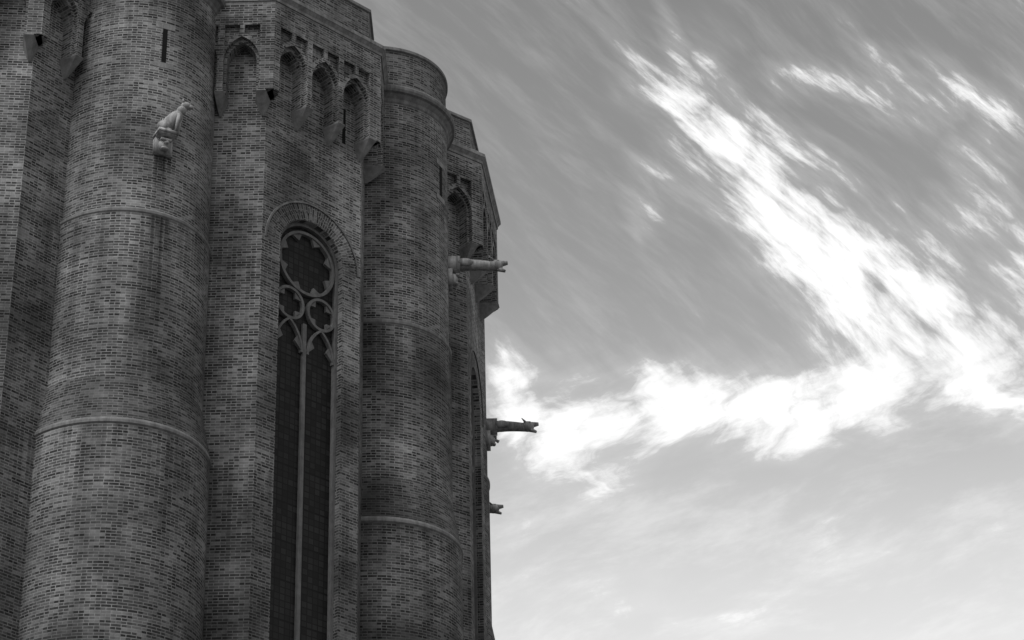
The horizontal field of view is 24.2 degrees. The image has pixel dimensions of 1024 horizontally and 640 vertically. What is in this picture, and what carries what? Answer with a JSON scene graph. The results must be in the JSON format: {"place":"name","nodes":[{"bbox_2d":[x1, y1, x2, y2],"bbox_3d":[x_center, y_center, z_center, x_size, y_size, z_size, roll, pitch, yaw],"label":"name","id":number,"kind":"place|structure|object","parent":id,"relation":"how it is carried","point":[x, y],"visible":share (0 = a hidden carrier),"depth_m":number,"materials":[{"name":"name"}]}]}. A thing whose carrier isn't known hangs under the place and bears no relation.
{"place":"outdoors","nodes":[
{"label":"outdoors","id":0,"kind":"place"},
{"bbox_2d":[354,0,1023,639],"label":"sky","id":1,"kind":"structure","parent":0,"point":[759,319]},
{"label":"ground","id":2,"kind":"structure","parent":0,"visible":0},
{"bbox_2d":[18,0,225,639],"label":"buttress","id":3,"kind":"structure","parent":2,"relation":"on","point":[116,544],"depth_m":50.02,"materials":[{"name":"brick"}]},
{"bbox_2d":[152,99,192,158],"bbox_3d":[-7.473,-4.245,52.588,0.737,1.346,0.573,14,-33,-25],"label":"gargoyle","id":4,"kind":"object","parent":3,"relation":"attached to","point":[166,133],"visible":1,"depth_m":52.38,"materials":[{"name":"stone"}]},
{"bbox_2d":[0,0,486,639],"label":"chevet walls","id":5,"kind":"structure","parent":2,"relation":"on","point":[266,164],"depth_m":52.31,"materials":[{"name":"grey brick"}]},
{"bbox_2d":[0,0,498,311],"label":"machicolation","id":6,"kind":"object","parent":5,"relation":"attached to","point":[267,35],"visible":0.69,"depth_m":56.29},
{"bbox_2d":[23,33,499,320],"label":"corbels","id":7,"kind":"object","parent":5,"relation":"attached to","point":[71,63],"visible":0.69,"depth_m":56.01,"materials":[{"name":"grey stone"}]},
{"bbox_2d":[225,0,500,229],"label":"parapet","id":8,"kind":"structure","parent":5,"relation":"on","point":[350,20],"depth_m":58.28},
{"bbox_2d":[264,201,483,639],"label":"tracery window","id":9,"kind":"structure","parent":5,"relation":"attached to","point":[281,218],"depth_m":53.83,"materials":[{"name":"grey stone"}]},
{"bbox_2d":[269,228,332,639],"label":"window glass","id":10,"kind":"object","parent":9,"relation":"in","point":[307,270],"visible":0.6,"depth_m":51.97,"materials":[{"name":"black glass"}]},
{"bbox_2d":[490,502,503,514],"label":"gargoyle","id":11,"kind":"object","parent":5,"relation":"attached to","point":[494,508],"visible":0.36,"depth_m":71.35,"materials":[{"name":"stone"}]},
{"bbox_2d":[360,46,463,639],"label":"buttress","id":12,"kind":"structure","parent":2,"relation":"on","point":[411,583],"depth_m":55.54,"materials":[{"name":"brick"}]},
{"bbox_2d":[153,21,444,204],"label":"turret arrow slits","id":13,"kind":"object","parent":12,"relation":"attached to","point":[166,28],"visible":1,"depth_m":53.96,"materials":[{"name":"brick"}]},
{"bbox_2d":[151,155,451,397],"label":"gargoyle runoff stains","id":14,"kind":"object","parent":12,"relation":"attached to","point":[161,220],"visible":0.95,"depth_m":51.47,"materials":[{"name":"grey"}]},
{"bbox_2d":[448,256,507,291],"bbox_3d":[-0.872,-1.166,58.662,1.552,0.806,0.426,-2,-29,0],"label":"gargoyle","id":15,"kind":"object","parent":12,"relation":"attached to","point":[456,265],"visible":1,"depth_m":58.66,"materials":[{"name":"stone"}]},
{"bbox_2d":[481,320,494,639],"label":"wall","id":16,"kind":"structure","parent":2,"relation":"on","point":[490,634],"depth_m":62.97,"materials":[{"name":"brick"}]},
{"bbox_2d":[486,418,538,450],"bbox_3d":[-0.017,3.076,64.578,1.498,0.806,0.422,-2,-29,0],"label":"gargoyle","id":17,"kind":"object","parent":16,"relation":"attached to","point":[494,426],"visible":0.99,"depth_m":64.57,"materials":[{"name":"stone"}]}
]}

